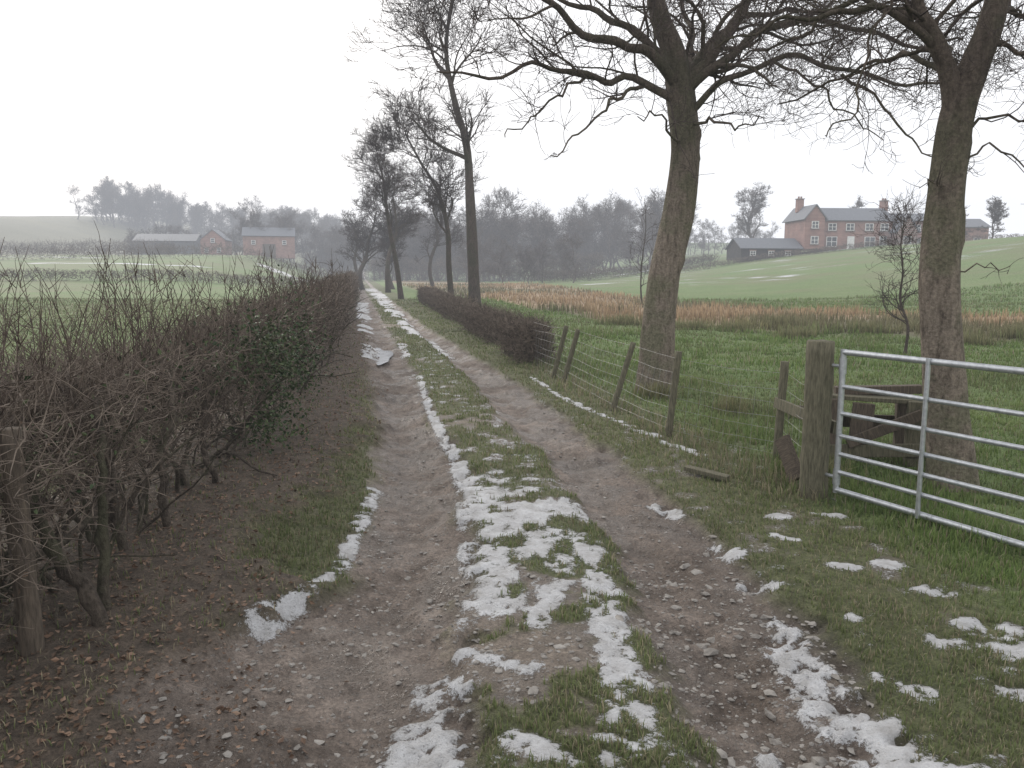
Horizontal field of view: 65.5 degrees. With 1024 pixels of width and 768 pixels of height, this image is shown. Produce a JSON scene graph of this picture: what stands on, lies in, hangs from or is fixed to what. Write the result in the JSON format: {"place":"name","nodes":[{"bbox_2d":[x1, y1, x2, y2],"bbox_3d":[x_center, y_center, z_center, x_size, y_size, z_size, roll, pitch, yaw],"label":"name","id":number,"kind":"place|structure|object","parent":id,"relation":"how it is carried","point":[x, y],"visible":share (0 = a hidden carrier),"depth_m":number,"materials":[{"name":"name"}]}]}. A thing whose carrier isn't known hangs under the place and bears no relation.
{"place":"outdoors","nodes":[
{"label":"outdoors","id":0,"kind":"place"},
{"bbox_2d":[0,216,1023,767],"bbox_3d":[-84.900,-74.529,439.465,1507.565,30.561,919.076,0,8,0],"label":"ground","id":1,"kind":"structure","parent":0,"point":[852,272],"depth_m":4.81,"materials":[{"name":"green plant"}]},
{"bbox_2d":[0,426,44,656],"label":"wooden stake","id":2,"kind":"object","parent":1,"relation":"on","point":[30,640],"visible":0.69,"depth_m":3.14,"materials":[{"name":"brown wood"}]},
{"bbox_2d":[0,236,178,254],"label":"hedgerow","id":3,"kind":"object","parent":1,"relation":"on","point":[113,243],"visible":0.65,"depth_m":191.61,"materials":[{"name":"plant"}]},
{"bbox_2d":[132,234,201,254],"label":"steel barn","id":4,"kind":"structure","parent":1,"relation":"on","point":[184,239],"depth_m":203.49,"materials":[{"name":"metal"}]},
{"bbox_2d":[154,243,175,254],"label":"sliding door","id":5,"kind":"structure","parent":4,"relation":"in","point":[170,244],"depth_m":202.70,"materials":[{"name":"wood"}]},
{"bbox_2d":[0,241,364,279],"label":"hedgerow","id":6,"kind":"object","parent":1,"relation":"on","point":[149,252],"visible":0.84,"depth_m":146.86,"materials":[{"name":"plant"}]},
{"bbox_2d":[0,267,366,287],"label":"hedgerow","id":7,"kind":"object","parent":1,"relation":"on","point":[125,272],"visible":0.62,"depth_m":85.98,"materials":[{"name":"plant"}]},
{"bbox_2d":[0,221,374,638],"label":"hedge","id":8,"kind":"object","parent":1,"relation":"on","point":[293,326],"visible":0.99,"depth_m":4.72,"materials":[{"name":"brown plant"}]},
{"bbox_2d":[65,174,341,246],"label":"distant woodland","id":9,"kind":"object","parent":1,"relation":"on","point":[134,207],"visible":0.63,"depth_m":337.62,"materials":[{"name":"plant"}]},
{"bbox_2d":[199,229,231,254],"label":"brick farmhouse","id":10,"kind":"object","parent":1,"relation":"on","point":[213,237],"visible":0.68,"depth_m":198.87,"materials":[{"name":"brick"}]},
{"bbox_2d":[124,221,320,268],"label":"farmyard trees","id":11,"kind":"object","parent":1,"relation":"on","point":[155,229],"visible":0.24,"depth_m":217.45,"materials":[{"name":"plant"}]},
{"bbox_2d":[241,227,295,258],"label":"brick barn","id":12,"kind":"structure","parent":1,"relation":"on","point":[281,241],"depth_m":194.20,"materials":[{"name":"brick"}]},
{"bbox_2d":[262,244,275,257],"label":"barn door","id":13,"kind":"structure","parent":12,"relation":"in","point":[266,246],"depth_m":193.84,"materials":[{"name":"grey wood"}]},
{"bbox_2d":[225,201,432,279],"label":"distant woodland","id":14,"kind":"object","parent":1,"relation":"on","point":[333,243],"visible":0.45,"depth_m":205.99,"materials":[{"name":"plant"}]},
{"bbox_2d":[334,208,380,272],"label":"ash tree","id":15,"kind":"object","parent":1,"relation":"on","point":[345,221],"visible":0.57,"depth_m":98.74,"materials":[{"name":"brown plant"}]},
{"bbox_2d":[343,190,389,289],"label":"ash tree","id":16,"kind":"object","parent":1,"relation":"on","point":[362,242],"visible":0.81,"depth_m":79.33,"materials":[{"name":"brown plant"}]},
{"bbox_2d":[341,123,414,298],"bbox_3d":[-8.118,-10.562,48.816,4.762,11.147,4.616,0,8,0],"label":"ash tree","id":17,"kind":"object","parent":1,"relation":"on","point":[383,184],"visible":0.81,"depth_m":48.63,"materials":[{"name":"brown plant"}]},
{"bbox_2d":[361,202,428,288],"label":"ash tree","id":18,"kind":"object","parent":1,"relation":"on","point":[406,232],"visible":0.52,"depth_m":80.73,"materials":[{"name":"brown plant"}]},
{"bbox_2d":[370,167,427,292],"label":"ash tree","id":19,"kind":"object","parent":1,"relation":"on","point":[395,231],"visible":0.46,"depth_m":67.24,"materials":[{"name":"brown plant"}]},
{"bbox_2d":[354,86,489,293],"bbox_3d":[-4.911,-10.134,42.803,7.463,11.939,5.622,0,8,0],"label":"ash tree","id":20,"kind":"object","parent":1,"relation":"on","point":[386,131],"visible":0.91,"depth_m":42.37,"materials":[{"name":"brown plant"}]},
{"bbox_2d":[342,0,529,303],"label":"ash tree","id":21,"kind":"object","parent":1,"relation":"on","point":[472,246],"visible":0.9,"depth_m":37.04,"materials":[{"name":"brown plant"}]},
{"bbox_2d":[414,182,466,286],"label":"ash tree","id":22,"kind":"object","parent":1,"relation":"on","point":[436,235],"visible":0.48,"depth_m":90.23,"materials":[{"name":"brown plant"}]},
{"bbox_2d":[414,284,476,324],"bbox_3d":[-3.214,-3.739,34.798,1.360,1.075,22.778,-1,8,-10],"label":"clipped hedge","id":23,"kind":"object","parent":1,"relation":"on","point":[448,303],"visible":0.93,"depth_m":29.27,"materials":[{"name":"plant"}]},
{"bbox_2d":[239,184,702,281],"bbox_3d":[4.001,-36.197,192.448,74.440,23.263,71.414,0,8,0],"label":"distant woodland","id":24,"kind":"object","parent":1,"relation":"on","point":[585,226],"visible":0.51,"depth_m":173.44,"materials":[{"name":"plant"}]},
{"bbox_2d":[365,249,608,281],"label":"hedgerow","id":25,"kind":"object","parent":1,"relation":"on","point":[414,269],"visible":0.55,"depth_m":160.69,"materials":[{"name":"plant"}]},
{"bbox_2d":[456,300,523,345],"bbox_3d":[-0.612,-1.661,20.133,1.280,0.981,6.290,-1,8,-10],"label":"clipped hedge","id":26,"kind":"object","parent":1,"relation":"on","point":[480,317],"visible":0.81,"depth_m":19.11,"materials":[{"name":"plant"}]},
{"bbox_2d":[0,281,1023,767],"bbox_3d":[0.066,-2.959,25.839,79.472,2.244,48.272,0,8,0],"label":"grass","id":27,"kind":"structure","parent":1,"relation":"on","point":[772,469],"depth_m":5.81,"materials":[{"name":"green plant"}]},
{"bbox_2d":[452,229,590,283],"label":"streamside trees","id":28,"kind":"object","parent":1,"relation":"on","point":[564,255],"visible":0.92,"depth_m":126.11,"materials":[{"name":"plant"}]},
{"bbox_2d":[486,310,569,363],"bbox_3d":[0.279,-0.970,15.181,1.326,0.973,3.150,-1,8,-11],"label":"clipped hedge","id":29,"kind":"object","parent":1,"relation":"on","point":[520,340],"visible":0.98,"depth_m":14.24,"materials":[{"name":"brown plant"}]},
{"bbox_2d":[528,252,720,282],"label":"hedgerow","id":30,"kind":"object","parent":1,"relation":"on","point":[605,271],"visible":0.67,"depth_m":134.87,"materials":[{"name":"plant"}]},
{"bbox_2d":[625,187,659,303],"bbox_3d":[7.248,-7.319,42.456,2.475,6.343,2.528,4,9,27],"label":"marsh sapling","id":31,"kind":"object","parent":1,"relation":"on","point":[641,265],"visible":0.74,"depth_m":42.46,"materials":[{"name":"brown plant"}]},
{"bbox_2d":[534,323,836,481],"bbox_3d":[1.275,-0.127,9.816,0.530,0.976,8.502,-2,8,-15],"label":"wire fence","id":32,"kind":"object","parent":1,"relation":"on","point":[783,448],"visible":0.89,"depth_m":7.47,"materials":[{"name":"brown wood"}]},
{"bbox_2d":[601,217,777,263],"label":"distant woodland","id":33,"kind":"object","parent":1,"relation":"on","point":[701,244],"visible":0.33,"depth_m":236.88,"materials":[{"name":"plant"}]},
{"bbox_2d":[377,0,1023,392],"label":"bare roadside tree","id":34,"kind":"object","parent":1,"relation":"on","point":[683,78],"visible":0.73,"depth_m":10.13,"materials":[{"name":"brown plant"}]},
{"bbox_2d":[684,465,729,480],"bbox_3d":[1.530,0.697,6.255,0.360,0.035,0.075,12,16,37],"label":"fallen plank","id":35,"kind":"object","parent":1,"relation":"on","point":[705,472],"visible":0.97,"depth_m":6.23,"materials":[{"name":"brown wood"}]},
{"bbox_2d":[403,281,1023,340],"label":"reeds","id":36,"kind":"object","parent":1,"relation":"on","point":[737,316],"visible":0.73,"depth_m":29.77,"materials":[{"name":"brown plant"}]},
{"bbox_2d":[730,181,772,237],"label":"oak tree","id":37,"kind":"object","parent":1,"relation":"on","point":[756,205],"visible":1,"depth_m":167.64,"materials":[{"name":"plant"}]},
{"bbox_2d":[725,238,803,259],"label":"timber outbuilding","id":38,"kind":"structure","parent":1,"relation":"on","point":[740,247],"depth_m":134.99,"materials":[{"name":"wood"}]},
{"bbox_2d":[784,206,824,248],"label":"cross wing walls","id":39,"kind":"structure","parent":1,"relation":"on","point":[800,231],"depth_m":135.10,"materials":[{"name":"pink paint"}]},
{"bbox_2d":[795,199,803,212],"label":"chimney","id":40,"kind":"object","parent":39,"relation":"on","point":[799,205],"visible":0.86,"depth_m":139.23,"materials":[{"name":"red brick"}]},
{"bbox_2d":[782,204,816,222],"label":"cross wing roof","id":41,"kind":"structure","parent":39,"relation":"on","point":[804,212],"depth_m":137.72,"materials":[{"name":"grey tile"}]},
{"bbox_2d":[810,236,818,243],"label":"window frame","id":42,"kind":"object","parent":39,"relation":"attached to","point":[814,239],"visible":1,"depth_m":134.99,"materials":[{"name":"white wood"}]},
{"bbox_2d":[816,204,827,219],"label":"cross wing roof","id":43,"kind":"structure","parent":39,"relation":"on","point":[826,218],"depth_m":134.31,"materials":[{"name":"grey tile"}]},
{"bbox_2d":[587,312,1023,480],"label":"rush clumps","id":44,"kind":"object","parent":1,"relation":"on","point":[731,402],"visible":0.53,"depth_m":19.51,"materials":[{"name":"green plant"}]},
{"bbox_2d":[598,0,1023,492],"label":"bare field tree","id":45,"kind":"object","parent":1,"relation":"on","point":[961,84],"visible":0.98,"depth_m":5.79,"materials":[{"name":"brown plant"}]},
{"bbox_2d":[799,339,834,499],"bbox_3d":[2.201,0.299,5.754,0.207,1.235,0.205,0,8,0],"label":"gate post","id":46,"kind":"object","parent":1,"relation":"on","point":[817,412],"visible":0.92,"depth_m":5.68,"materials":[{"name":"brown wood"}]},
{"bbox_2d":[825,349,1023,548],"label":"field gate","id":47,"kind":"structure","parent":46,"relation":"attached to","point":[923,428],"depth_m":4.99,"materials":[{"name":"metal"}]},
{"bbox_2d":[801,221,892,250],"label":"walls","id":48,"kind":"structure","parent":1,"relation":"on","point":[841,232],"depth_m":136.93,"materials":[{"name":"red brick"}]},
{"bbox_2d":[826,237,836,246],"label":"window frame","id":49,"kind":"object","parent":48,"relation":"attached to","point":[831,241],"visible":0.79,"depth_m":136.79,"materials":[{"name":"white wood"}]},
{"bbox_2d":[828,223,836,230],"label":"window frame","id":50,"kind":"object","parent":48,"relation":"attached to","point":[832,226],"visible":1,"depth_m":136.42,"materials":[{"name":"white wood"}]},
{"bbox_2d":[846,223,854,230],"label":"window frame","id":51,"kind":"object","parent":48,"relation":"attached to","point":[850,226],"visible":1,"depth_m":136.64,"materials":[{"name":"white wood"}]},
{"bbox_2d":[847,236,854,248],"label":"front door","id":52,"kind":"structure","parent":48,"relation":"attached to","point":[850,239],"depth_m":136.97,"materials":[{"name":"white paint"}]},
{"bbox_2d":[821,208,892,220],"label":"roof","id":53,"kind":"structure","parent":48,"relation":"on","point":[848,214],"depth_m":138.00,"materials":[{"name":"tile"}]},
{"bbox_2d":[865,223,873,230],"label":"window frame","id":54,"kind":"object","parent":48,"relation":"attached to","point":[869,226],"visible":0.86,"depth_m":136.87,"materials":[{"name":"white wood"}]},
{"bbox_2d":[681,233,1023,271],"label":"hedgerow","id":55,"kind":"object","parent":1,"relation":"on","point":[795,251],"visible":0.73,"depth_m":129.94,"materials":[{"name":"plant"}]},
{"bbox_2d":[847,194,865,207],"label":"oak tree","id":56,"kind":"object","parent":1,"relation":"on","point":[859,203],"visible":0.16,"depth_m":172.05,"materials":[{"name":"plant"}]},
{"bbox_2d":[798,384,922,466],"bbox_3d":[3.066,0.337,6.833,1.353,0.682,0.562,2,8,14],"label":"stile","id":57,"kind":"object","parent":1,"relation":"on","point":[908,411],"visible":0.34,"depth_m":6.62,"materials":[{"name":"brown wood"}]},
{"bbox_2d":[891,219,916,244],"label":"porch wing walls","id":58,"kind":"structure","parent":1,"relation":"on","point":[899,232],"depth_m":135.35,"materials":[{"name":"red brick"}]},
{"bbox_2d":[889,215,909,232],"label":"porch wing roof","id":59,"kind":"structure","parent":58,"relation":"on","point":[897,225],"depth_m":136.00,"materials":[{"name":"grey tile"}]},
{"bbox_2d":[850,176,962,355],"bbox_3d":[7.730,-2.219,15.715,1.569,3.678,2.170,0,8,0],"label":"field sapling","id":60,"kind":"object","parent":1,"relation":"on","point":[901,303],"visible":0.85,"depth_m":15.69,"materials":[{"name":"brown plant"}]},
{"bbox_2d":[893,221,922,236],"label":"wing walls","id":61,"kind":"structure","parent":1,"relation":"on","point":[918,235],"depth_m":138.54,"materials":[{"name":"red brick"}]},
{"bbox_2d":[879,201,887,211],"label":"chimney","id":62,"kind":"object","parent":61,"relation":"on","point":[882,204],"visible":0.57,"depth_m":140.29,"materials":[{"name":"red brick"}]},
{"bbox_2d":[965,206,974,234],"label":"garden tree","id":63,"kind":"object","parent":1,"relation":"on","point":[966,231],"visible":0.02,"depth_m":118.50,"materials":[{"name":"plant"}]},
{"bbox_2d":[965,228,988,240],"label":"extension walls","id":64,"kind":"structure","parent":1,"relation":"on","point":[978,232],"depth_m":139.32,"materials":[{"name":"red brick"}]},
{"bbox_2d":[965,219,991,227],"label":"extension roof","id":65,"kind":"structure","parent":64,"relation":"on","point":[973,223],"depth_m":139.82,"materials":[{"name":"grey tile"}]},
{"bbox_2d":[976,195,1009,238],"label":"garden tree","id":66,"kind":"object","parent":1,"relation":"on","point":[997,210],"visible":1,"depth_m":114.92,"materials":[{"name":"plant"}]},
{"bbox_2d":[0,0,1023,255],"label":"sky","id":67,"kind":"structure","parent":0,"point":[226,101],"materials":[{"name":"white"}]},
{"bbox_2d":[94,284,942,767],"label":"dirt track","id":68,"kind":"structure","parent":0,"point":[802,670],"depth_m":3.78,"materials":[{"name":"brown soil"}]},
{"bbox_2d":[0,321,401,767],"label":"fallen leaves","id":69,"kind":"object","parent":68,"relation":"on","point":[87,709],"visible":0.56,"depth_m":3.42,"materials":[{"name":"brown plant"}]},
{"bbox_2d":[375,348,392,364],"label":"puddle","id":70,"kind":"object","parent":68,"relation":"on","point":[384,356],"visible":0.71,"depth_m":15.49,"materials":[{"name":"liquid"}]},
{"bbox_2d":[890,213,923,220],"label":"wing roof","id":71,"kind":"structure","parent":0,"point":[915,215],"depth_m":140.34,"materials":[{"name":"grey tile"}]}
]}

